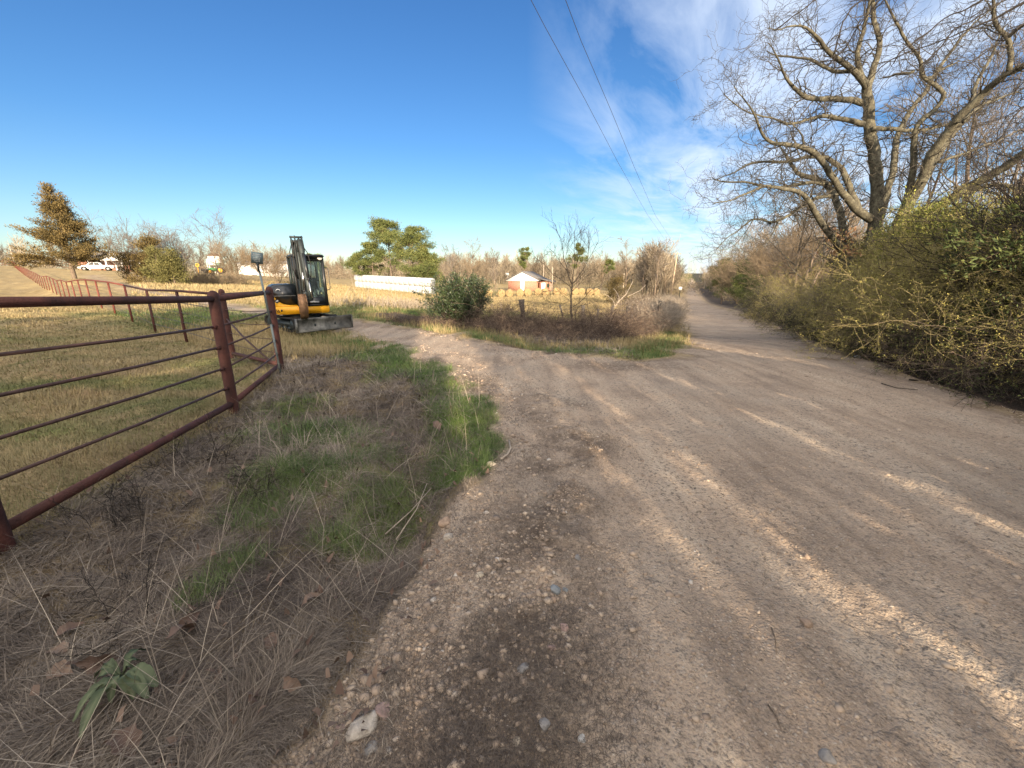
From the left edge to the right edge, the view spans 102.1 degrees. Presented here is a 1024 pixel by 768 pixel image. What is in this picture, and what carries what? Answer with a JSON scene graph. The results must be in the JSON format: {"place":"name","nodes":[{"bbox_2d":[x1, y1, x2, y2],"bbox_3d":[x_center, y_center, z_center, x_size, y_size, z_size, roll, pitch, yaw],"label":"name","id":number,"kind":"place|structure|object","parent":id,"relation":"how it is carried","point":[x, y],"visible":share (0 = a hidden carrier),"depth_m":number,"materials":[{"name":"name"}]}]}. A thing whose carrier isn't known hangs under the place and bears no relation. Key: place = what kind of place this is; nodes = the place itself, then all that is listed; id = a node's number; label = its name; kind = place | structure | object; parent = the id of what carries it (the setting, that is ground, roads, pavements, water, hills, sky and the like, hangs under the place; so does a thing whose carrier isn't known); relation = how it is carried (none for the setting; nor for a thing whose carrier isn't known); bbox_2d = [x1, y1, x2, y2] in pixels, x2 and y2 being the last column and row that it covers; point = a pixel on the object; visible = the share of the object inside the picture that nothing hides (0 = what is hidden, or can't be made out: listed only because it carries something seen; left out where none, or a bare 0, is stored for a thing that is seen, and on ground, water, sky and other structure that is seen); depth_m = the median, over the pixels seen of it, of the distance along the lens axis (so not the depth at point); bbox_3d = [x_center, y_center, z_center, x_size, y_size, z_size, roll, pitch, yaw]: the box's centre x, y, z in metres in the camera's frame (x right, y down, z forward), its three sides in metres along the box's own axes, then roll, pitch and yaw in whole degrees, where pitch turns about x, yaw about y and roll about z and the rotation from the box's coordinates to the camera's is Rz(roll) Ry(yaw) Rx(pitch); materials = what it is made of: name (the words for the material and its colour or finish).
{"place":"outdoors","nodes":[
{"label":"outdoors","id":0,"kind":"place"},
{"bbox_2d":[0,305,282,549],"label":"pasture grass","id":1,"kind":"structure","parent":0,"point":[38,448],"depth_m":5.61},
{"bbox_2d":[88,276,694,421],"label":"driveway","id":2,"kind":"structure","parent":0,"point":[553,372],"depth_m":7.51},
{"bbox_2d":[107,304,689,613],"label":"green grass","id":3,"kind":"structure","parent":0,"point":[443,402],"depth_m":3.77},
{"bbox_2d":[0,266,1023,767],"bbox_3d":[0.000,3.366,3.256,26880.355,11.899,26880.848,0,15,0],"label":"ground","id":4,"kind":"structure","parent":0,"point":[14,282],"depth_m":4.03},
{"bbox_2d":[0,181,128,278],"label":"cedar tree","id":5,"kind":"object","parent":4,"relation":"on","point":[63,228],"visible":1,"depth_m":41.30,"materials":[{"name":"needle foliage"},{"name":"bark"}]},
{"bbox_2d":[26,447,195,545],"bbox_3d":[-2.564,0.816,2.736,1.058,0.670,0.541,5,16,18],"label":"dead bush","id":6,"kind":"object","parent":4,"relation":"on","point":[126,505],"visible":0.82,"depth_m":2.72,"materials":[{"name":"brown plant"}]},
{"bbox_2d":[55,202,185,277],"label":"bare tree","id":7,"kind":"object","parent":4,"relation":"on","point":[128,238],"visible":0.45,"depth_m":59.06,"materials":[{"name":"brown plant"}]},
{"bbox_2d":[109,248,151,283],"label":"cedar tree","id":8,"kind":"object","parent":4,"relation":"on","point":[133,257],"visible":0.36,"depth_m":48.35,"materials":[{"name":"brown plant"}]},
{"bbox_2d":[0,261,284,554],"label":"pipe fence","id":9,"kind":"object","parent":4,"relation":"on","point":[222,323],"visible":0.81,"depth_m":3.87,"materials":[{"name":"metal"}]},
{"bbox_2d":[124,233,181,282],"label":"cedar tree","id":10,"kind":"object","parent":4,"relation":"on","point":[149,240],"visible":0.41,"depth_m":47.45,"materials":[{"name":"plant"}]},
{"bbox_2d":[54,551,255,670],"bbox_3d":[-1.716,1.046,1.968,0.814,0.535,0.677,0,15,0],"label":"dead bush","id":11,"kind":"object","parent":4,"relation":"on","point":[94,594],"visible":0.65,"depth_m":1.95,"materials":[{"name":"brown plant"}]},
{"bbox_2d":[135,244,178,282],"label":"cedar tree","id":12,"kind":"object","parent":4,"relation":"on","point":[150,252],"visible":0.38,"depth_m":45.62,"materials":[{"name":"green plant"}]},
{"bbox_2d":[143,245,195,284],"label":"cedar tree","id":13,"kind":"object","parent":4,"relation":"on","point":[168,266],"visible":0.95,"depth_m":44.56,"materials":[{"name":"green plant"}]},
{"bbox_2d":[144,223,201,272],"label":"bare tree","id":14,"kind":"object","parent":4,"relation":"on","point":[166,241],"visible":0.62,"depth_m":60.30,"materials":[{"name":"brown plant"}]},
{"bbox_2d":[0,231,370,278],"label":"woods","id":15,"kind":"object","parent":4,"relation":"on","point":[327,264],"visible":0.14,"depth_m":169.53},
{"bbox_2d":[141,394,262,474],"bbox_3d":[-2.632,0.455,3.621,0.922,0.693,0.708,-7,16,-23],"label":"dead bush","id":16,"kind":"object","parent":4,"relation":"on","point":[213,456],"visible":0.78,"depth_m":3.53,"materials":[{"name":"brown plant"}]},
{"bbox_2d":[176,206,234,275],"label":"bare tree","id":17,"kind":"object","parent":4,"relation":"on","point":[220,223],"visible":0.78,"depth_m":79.06,"materials":[{"name":"brown plant"}]},
{"bbox_2d":[191,264,250,283],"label":"dry thicket","id":18,"kind":"object","parent":4,"relation":"on","point":[217,278],"visible":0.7,"depth_m":53.01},
{"bbox_2d":[199,233,263,275],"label":"bare tree","id":19,"kind":"object","parent":4,"relation":"on","point":[232,261],"visible":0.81,"depth_m":67.61,"materials":[{"name":"brown plant"}]},
{"bbox_2d":[0,345,512,767],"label":"long stalks","id":20,"kind":"object","parent":4,"relation":"on","point":[161,684],"visible":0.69,"depth_m":1.99,"materials":[{"name":"beige plant"}]},
{"bbox_2d":[231,237,289,282],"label":"bare tree","id":21,"kind":"object","parent":4,"relation":"on","point":[248,262],"visible":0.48,"depth_m":68.65,"materials":[{"name":"brown plant"}]},
{"bbox_2d":[240,241,289,283],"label":"bare tree","id":22,"kind":"object","parent":4,"relation":"on","point":[275,262],"visible":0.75,"depth_m":66.43,"materials":[{"name":"brown plant"}]},
{"bbox_2d":[251,251,280,372],"bbox_3d":[-3.839,-0.986,6.508,0.200,2.092,0.056,-3,15,-10],"label":"road sign","id":23,"kind":"object","parent":4,"relation":"on","point":[257,258],"visible":0.97,"depth_m":6.37,"materials":[{"name":"metal"}]},
{"bbox_2d":[221,454,317,508],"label":"dead bush","id":24,"kind":"object","parent":4,"relation":"on","point":[253,486],"visible":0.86,"depth_m":3.08,"materials":[{"name":"brown plant"}]},
{"bbox_2d":[237,261,314,276],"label":"white barn","id":25,"kind":"structure","parent":4,"relation":"on","point":[250,272],"depth_m":115.85,"materials":[{"name":"paint"}]},
{"bbox_2d":[264,235,352,333],"bbox_3d":[-6.987,-3.307,13.781,3.161,2.977,2.030,12,19,39],"label":"mini excavator","id":26,"kind":"object","parent":4,"relation":"on","point":[301,303],"visible":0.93,"depth_m":13.41,"materials":[{"name":"metal"}]},
{"bbox_2d":[0,332,641,767],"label":"dead grass","id":27,"kind":"structure","parent":4,"relation":"on","point":[260,664],"depth_m":2.06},
{"bbox_2d":[45,659,73,679],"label":"fallen leaf","id":28,"kind":"object","parent":27,"relation":"on","point":[65,670],"visible":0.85,"depth_m":1.69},
{"bbox_2d":[75,654,118,675],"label":"fallen leaf","id":29,"kind":"object","parent":27,"relation":"on","point":[88,661],"visible":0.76,"depth_m":1.71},
{"bbox_2d":[72,648,158,738],"bbox_3d":[-1.533,1.143,1.586,0.303,0.074,0.234,12,19,38],"label":"broadleaf weed","id":30,"kind":"object","parent":27,"relation":"on","point":[140,678],"visible":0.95,"depth_m":1.57,"materials":[{"name":"green plant"}]},
{"bbox_2d":[105,723,141,756],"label":"fallen leaf","id":31,"kind":"object","parent":27,"relation":"on","point":[122,741],"visible":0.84,"depth_m":1.42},
{"bbox_2d":[27,362,523,767],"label":"leaves","id":32,"kind":"object","parent":27,"relation":"on","point":[339,688],"visible":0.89,"depth_m":1.75,"materials":[{"name":"brown plant"}]},
{"bbox_2d":[0,249,706,293],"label":"underbrush","id":33,"kind":"object","parent":4,"relation":"on","point":[337,275],"visible":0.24,"depth_m":173.11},
{"bbox_2d":[340,250,374,276],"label":"pine tree","id":34,"kind":"object","parent":4,"relation":"on","point":[355,258],"visible":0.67,"depth_m":77.80,"materials":[{"name":"green plant"}]},
{"bbox_2d":[355,241,392,275],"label":"pine tree","id":35,"kind":"object","parent":4,"relation":"on","point":[364,262],"visible":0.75,"depth_m":75.43,"materials":[{"name":"green plant"}]},
{"bbox_2d":[362,214,406,275],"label":"pine tree","id":36,"kind":"object","parent":4,"relation":"on","point":[382,233],"visible":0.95,"depth_m":73.12,"materials":[{"name":"green plant"}]},
{"bbox_2d":[257,276,534,309],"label":"field weeds","id":37,"kind":"object","parent":4,"relation":"on","point":[403,303],"visible":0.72,"depth_m":22.85,"materials":[{"name":"beige plant"}]},
{"bbox_2d":[383,224,439,277],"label":"pine tree","id":38,"kind":"object","parent":4,"relation":"on","point":[408,239],"visible":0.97,"depth_m":69.39,"materials":[{"name":"green plant"}]},
{"bbox_2d":[129,275,696,361],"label":"field grass","id":39,"kind":"structure","parent":4,"relation":"on","point":[259,342],"depth_m":15.36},
{"bbox_2d":[407,247,447,283],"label":"pine tree","id":40,"kind":"object","parent":4,"relation":"on","point":[432,270],"visible":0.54,"depth_m":71.71,"materials":[{"name":"green plant"}]},
{"bbox_2d":[407,269,500,326],"bbox_3d":[-1.994,-3.005,14.326,3.221,2.060,2.736,0,15,0],"label":"evergreen shrub","id":41,"kind":"object","parent":4,"relation":"on","point":[458,293],"visible":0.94,"depth_m":13.97,"materials":[{"name":"green plant"}]},
{"bbox_2d":[374,284,676,343],"bbox_3d":[0.260,-2.078,13.662,11.536,2.612,7.602,0,15,0],"label":"bramble thicket","id":42,"kind":"object","parent":4,"relation":"on","point":[619,326],"visible":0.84,"depth_m":12.52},
{"bbox_2d":[371,248,715,292],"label":"woods","id":43,"kind":"object","parent":4,"relation":"on","point":[516,268],"visible":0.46,"depth_m":192.86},
{"bbox_2d":[523,210,613,317],"bbox_3d":[1.977,-3.701,14.007,3.101,4.091,1.770,-2,15,-6],"label":"sapling tree","id":44,"kind":"object","parent":4,"relation":"on","point":[572,282],"visible":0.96,"depth_m":14.06,"materials":[{"name":"brown plant"}]},
{"bbox_2d":[566,243,588,287],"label":"pine tree","id":45,"kind":"object","parent":4,"relation":"on","point":[577,247],"visible":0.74,"depth_m":128.42,"materials":[{"name":"green plant"}]},
{"bbox_2d":[604,274,633,302],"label":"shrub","id":46,"kind":"object","parent":4,"relation":"on","point":[617,282],"visible":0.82,"depth_m":50.45,"materials":[{"name":"brown plant"}]},
{"bbox_2d":[617,291,694,331],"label":"roadside weeds","id":47,"kind":"object","parent":4,"relation":"on","point":[675,311],"visible":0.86,"depth_m":17.04,"materials":[{"name":"brown plant"}]},
{"bbox_2d":[629,237,683,297],"bbox_3d":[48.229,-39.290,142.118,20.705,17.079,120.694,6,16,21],"label":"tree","id":48,"kind":"object","parent":4,"relation":"on","point":[650,281],"visible":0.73,"depth_m":99.18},
{"bbox_2d":[706,258,738,303],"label":"pine tree","id":49,"kind":"object","parent":4,"relation":"on","point":[714,283],"visible":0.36,"depth_m":92.98,"materials":[{"name":"green plant"}]},
{"bbox_2d":[703,234,772,303],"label":"bare shrub","id":50,"kind":"object","parent":4,"relation":"on","point":[728,273],"visible":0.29,"depth_m":80.56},
{"bbox_2d":[722,259,757,303],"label":"cedar tree","id":51,"kind":"object","parent":4,"relation":"on","point":[737,283],"visible":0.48,"depth_m":55.94,"materials":[{"name":"green plant"}]},
{"bbox_2d":[704,220,792,302],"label":"bare shrub","id":52,"kind":"object","parent":4,"relation":"on","point":[749,253],"visible":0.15,"depth_m":59.33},
{"bbox_2d":[731,271,775,305],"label":"cedar tree","id":53,"kind":"object","parent":4,"relation":"on","point":[740,292],"visible":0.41,"depth_m":48.42,"materials":[{"name":"green plant"}]},
{"bbox_2d":[724,274,796,315],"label":"vine tangle","id":54,"kind":"object","parent":4,"relation":"on","point":[744,308],"visible":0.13,"depth_m":37.71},
{"bbox_2d":[735,281,791,318],"bbox_3d":[20.774,-6.090,32.580,7.063,4.776,7.115,-6,16,-20],"label":"brush","id":55,"kind":"object","parent":4,"relation":"on","point":[748,300],"visible":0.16,"depth_m":32.79,"materials":[{"name":"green plant"}]},
{"bbox_2d":[749,292,817,333],"bbox_3d":[13.283,-2.818,17.844,4.743,3.184,4.708,1,15,3],"label":"brush","id":56,"kind":"object","parent":4,"relation":"on","point":[781,314],"visible":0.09,"depth_m":18.63,"materials":[{"name":"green plant"}]},
{"bbox_2d":[739,268,832,321],"bbox_3d":[19.461,-5.441,27.875,7.374,4.982,7.721,7,16,24],"label":"vine tangle","id":57,"kind":"object","parent":4,"relation":"on","point":[776,293],"visible":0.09,"depth_m":27.84,"materials":[{"name":"brown plant"}]},
{"bbox_2d":[745,279,827,325],"bbox_3d":[16.301,-4.093,23.745,5.650,3.821,5.692,11,18,35],"label":"brush","id":58,"kind":"object","parent":4,"relation":"on","point":[753,318],"visible":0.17,"depth_m":23.97,"materials":[{"name":"brown plant"}]},
{"bbox_2d":[752,167,830,292],"bbox_3d":[20.702,-10.111,30.793,4.581,10.405,7.222,0,15,0],"label":"bare tree","id":59,"kind":"object","parent":4,"relation":"on","point":[787,279],"visible":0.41,"depth_m":31.20,"materials":[{"name":"brown plant"}]},
{"bbox_2d":[749,265,833,329],"bbox_3d":[15.485,-3.579,19.558,6.181,4.321,6.750,-12,19,-39],"label":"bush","id":60,"kind":"object","parent":4,"relation":"on","point":[776,300],"visible":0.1,"depth_m":20.07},
{"bbox_2d":[720,195,864,297],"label":"bare shrub","id":61,"kind":"object","parent":4,"relation":"on","point":[760,260],"visible":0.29,"depth_m":40.44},
{"bbox_2d":[741,155,859,291],"bbox_3d":[19.197,-9.910,28.939,5.210,10.538,6.776,0,15,0],"label":"bare tree","id":62,"kind":"object","parent":4,"relation":"on","point":[798,257],"visible":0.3,"depth_m":27.73,"materials":[{"name":"brown plant"}]},
{"bbox_2d":[752,274,855,341],"bbox_3d":[10.883,-2.276,12.745,5.940,3.803,5.439,13,19,39],"label":"vine tangle","id":63,"kind":"object","parent":4,"relation":"on","point":[806,314],"visible":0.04,"depth_m":13.31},
{"bbox_2d":[770,247,860,334],"bbox_3d":[12.364,-2.567,13.758,6.480,4.148,5.934,9,18,31],"label":"vine tangle","id":64,"kind":"object","parent":4,"relation":"on","point":[803,296],"visible":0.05,"depth_m":14.47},
{"bbox_2d":[747,209,886,295],"bbox_3d":[22.364,-8.660,30.545,8.638,7.880,9.004,13,19,39],"label":"bare shrub","id":65,"kind":"object","parent":4,"relation":"on","point":[803,257],"visible":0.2,"depth_m":30.21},
{"bbox_2d":[769,278,869,348],"bbox_3d":[10.333,-1.788,12.564,4.238,2.866,4.269,8,17,27],"label":"brush","id":66,"kind":"object","parent":4,"relation":"on","point":[809,325],"visible":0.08,"depth_m":13.10,"materials":[{"name":"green plant"}]},
{"bbox_2d":[762,165,903,290],"bbox_3d":[20.582,-8.936,27.103,5.065,9.636,5.489,0,15,0],"label":"bare tree","id":67,"kind":"object","parent":4,"relation":"on","point":[808,270],"visible":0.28,"depth_m":27.54,"materials":[{"name":"brown plant"}]},
{"bbox_2d":[786,286,879,351],"bbox_3d":[9.402,-1.392,10.840,3.795,2.547,3.767,12,19,39],"label":"brush","id":68,"kind":"object","parent":4,"relation":"on","point":[832,330],"visible":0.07,"depth_m":11.11,"materials":[{"name":"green plant"}]},
{"bbox_2d":[756,244,915,343],"bbox_3d":[10.502,-2.165,11.986,5.966,3.850,5.698,8,17,28],"label":"vine tangle","id":69,"kind":"object","parent":4,"relation":"on","point":[817,303],"visible":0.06,"depth_m":12.73,"materials":[{"name":"brown plant"}]},
{"bbox_2d":[668,0,1023,343],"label":"oak tree","id":70,"kind":"object","parent":4,"relation":"on","point":[880,194],"visible":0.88,"depth_m":11.02,"materials":[{"name":"brown plant"}]},
{"bbox_2d":[770,146,921,287],"bbox_3d":[19.103,-8.499,23.834,6.403,10.082,6.057,-13,20,-40],"label":"bare tree","id":71,"kind":"object","parent":4,"relation":"on","point":[824,251],"visible":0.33,"depth_m":23.44,"materials":[{"name":"brown plant"}]},
{"bbox_2d":[780,222,924,354],"bbox_3d":[9.900,-1.738,9.656,5.686,3.976,6.210,6,16,22],"label":"vine tangle","id":72,"kind":"object","parent":4,"relation":"on","point":[810,291],"visible":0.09,"depth_m":11.31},
{"bbox_2d":[810,285,922,363],"bbox_3d":[8.728,-1.283,9.528,3.461,2.027,3.570,13,19,39],"label":"brush","id":73,"kind":"object","parent":4,"relation":"on","point":[856,332],"visible":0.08,"depth_m":9.54,"materials":[{"name":"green plant"}]},
{"bbox_2d":[728,0,1023,177],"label":"leaning tree","id":74,"kind":"object","parent":4,"relation":"on","point":[957,47],"visible":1,"depth_m":5.86,"materials":[{"name":"brown plant"}]},
{"bbox_2d":[753,169,1018,364],"bbox_3d":[8.344,-1.693,8.395,6.275,4.993,6.765,-11,18,-35],"label":"vine tangle","id":75,"kind":"object","parent":4,"relation":"on","point":[856,299],"visible":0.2,"depth_m":8.79,"materials":[{"name":"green plant"}]},
{"bbox_2d":[757,318,1023,415],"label":"leaf litter","id":76,"kind":"object","parent":4,"relation":"on","point":[932,378],"visible":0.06,"depth_m":6.83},
{"bbox_2d":[778,175,1006,282],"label":"woods","id":77,"kind":"object","parent":4,"relation":"on","point":[858,221],"visible":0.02,"depth_m":42.44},
{"bbox_2d":[792,216,997,360],"bbox_3d":[9.550,-1.739,9.206,6.167,4.167,6.458,4,15,13],"label":"vine tangle","id":78,"kind":"object","parent":4,"relation":"on","point":[866,272],"visible":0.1,"depth_m":9.02,"materials":[{"name":"green plant"}]},
{"bbox_2d":[842,211,949,313],"bbox_3d":[10.226,-2.724,10.878,2.440,3.404,2.913,-7,16,-24],"label":"cedar tree","id":79,"kind":"object","parent":4,"relation":"on","point":[880,258],"visible":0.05,"depth_m":10.61,"materials":[{"name":"green plant"}]},
{"bbox_2d":[783,197,1021,349],"bbox_3d":[11.396,-2.239,9.737,7.374,4.982,7.721,-3,15,-12],"label":"vine tangle","id":80,"kind":"object","parent":4,"relation":"on","point":[842,278],"visible":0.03,"depth_m":10.96,"materials":[{"name":"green plant"}]},
{"bbox_2d":[808,300,999,384],"bbox_3d":[8.134,-0.800,8.052,3.320,2.229,3.296,-7,17,-24],"label":"brush","id":81,"kind":"object","parent":4,"relation":"on","point":[877,333],"visible":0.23,"depth_m":8.23,"materials":[{"name":"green plant"}]},
{"bbox_2d":[809,190,1023,392],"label":"vine tangle","id":82,"kind":"object","parent":4,"relation":"on","point":[921,304],"visible":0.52,"depth_m":6.82,"materials":[{"name":"green plant"}]},
{"bbox_2d":[827,218,1023,394],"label":"vine tangle","id":83,"kind":"object","parent":4,"relation":"on","point":[984,320],"visible":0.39,"depth_m":6.25,"materials":[{"name":"green plant"}]},
{"bbox_2d":[832,167,1023,336],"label":"vine tangle","id":84,"kind":"object","parent":4,"relation":"on","point":[953,197],"visible":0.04,"depth_m":8.49,"materials":[{"name":"green plant"}]},
{"bbox_2d":[837,144,1023,312],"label":"twiggy shrub","id":85,"kind":"object","parent":4,"relation":"on","point":[1005,192],"visible":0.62,"depth_m":6.33,"materials":[{"name":"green plant"}]},
{"bbox_2d":[848,293,1023,400],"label":"brush","id":86,"kind":"object","parent":4,"relation":"on","point":[914,336],"visible":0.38,"depth_m":6.60,"materials":[{"name":"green plant"}]},
{"bbox_2d":[849,158,1023,320],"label":"twiggy shrub","id":87,"kind":"object","parent":4,"relation":"on","point":[948,262],"visible":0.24,"depth_m":6.91,"materials":[{"name":"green plant"}]},
{"bbox_2d":[852,292,1022,392],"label":"brush","id":88,"kind":"object","parent":4,"relation":"on","point":[894,349],"visible":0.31,"depth_m":7.27,"materials":[{"name":"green plant"}]},
{"bbox_2d":[871,186,1008,296],"bbox_3d":[10.208,-2.849,9.985,2.717,3.790,3.244,9,18,31],"label":"cedar tree","id":89,"kind":"object","parent":4,"relation":"on","point":[941,210],"visible":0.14,"depth_m":9.66,"materials":[{"name":"green plant"}]},
{"bbox_2d":[875,188,1021,324],"bbox_3d":[8.969,-2.141,8.255,2.648,3.094,2.218,11,18,35],"label":"cedar tree","id":90,"kind":"object","parent":4,"relation":"on","point":[945,224],"visible":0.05,"depth_m":7.93,"materials":[{"name":"green plant"}]},
{"bbox_2d":[877,23,1023,206],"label":"bare tree","id":91,"kind":"object","parent":4,"relation":"on","point":[946,155],"visible":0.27,"depth_m":16.36,"materials":[{"name":"brown plant"}]},
{"bbox_2d":[894,304,1023,404],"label":"brush","id":92,"kind":"object","parent":4,"relation":"on","point":[973,363],"visible":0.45,"depth_m":6.09,"materials":[{"name":"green plant"}]},
{"bbox_2d":[915,212,1023,337],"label":"cedar tree","id":93,"kind":"object","parent":4,"relation":"on","point":[980,264],"visible":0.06,"depth_m":7.24,"materials":[{"name":"green plant"}]},
{"bbox_2d":[917,288,1023,409],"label":"brush","id":94,"kind":"object","parent":4,"relation":"on","point":[1013,337],"visible":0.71,"depth_m":5.55,"materials":[{"name":"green plant"}]},
{"bbox_2d":[920,0,1023,211],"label":"bare tree","id":95,"kind":"object","parent":4,"relation":"on","point":[967,177],"visible":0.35,"depth_m":15.14,"materials":[{"name":"brown plant"}]},
{"bbox_2d":[920,50,1023,205],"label":"bare tree","id":96,"kind":"object","parent":4,"relation":"on","point":[994,138],"visible":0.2,"depth_m":15.45,"materials":[{"name":"brown plant"}]},
{"bbox_2d":[926,200,1023,360],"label":"cedar tree","id":97,"kind":"object","parent":4,"relation":"on","point":[1007,247],"visible":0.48,"depth_m":6.02,"materials":[{"name":"green plant"}]},
{"bbox_2d":[964,0,1023,197],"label":"bare tree","id":98,"kind":"object","parent":4,"relation":"on","point":[1022,137],"visible":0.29,"depth_m":12.52,"materials":[{"name":"brown plant"}]},
{"bbox_2d":[0,0,1023,272],"label":"sky","id":99,"kind":"structure","parent":0,"point":[461,121],"materials":[{"name":"blue"}]},
{"bbox_2d":[505,271,555,290],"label":"brick house","id":100,"kind":"structure","parent":0,"point":[524,280],"depth_m":101.01,"materials":[{"name":"white paint"}]},
{"bbox_2d":[271,324,1023,767],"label":"gravel","id":101,"kind":"structure","parent":0,"point":[481,672],"depth_m":1.93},
{"bbox_2d":[345,710,378,742],"bbox_3d":[-0.548,1.261,1.518,0.092,0.068,0.125,15,35,38],"label":"stone","id":102,"kind":"object","parent":101,"relation":"on","point":[357,725],"visible":0.9,"depth_m":1.50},
{"bbox_2d":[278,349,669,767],"bbox_3d":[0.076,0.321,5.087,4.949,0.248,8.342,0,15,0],"label":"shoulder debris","id":103,"kind":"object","parent":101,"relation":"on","point":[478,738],"visible":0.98,"depth_m":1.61,"materials":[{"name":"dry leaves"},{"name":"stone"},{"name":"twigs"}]},
{"bbox_2d":[273,279,1023,767],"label":"road","id":104,"kind":"structure","parent":0,"point":[991,729],"depth_m":2.35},
{"bbox_2d":[818,748,836,764],"bbox_3d":[1.072,1.272,1.411,0.048,0.034,0.049,-10,13,-7],"label":"stone","id":105,"kind":"object","parent":104,"relation":"on","point":[825,755],"visible":1,"depth_m":1.40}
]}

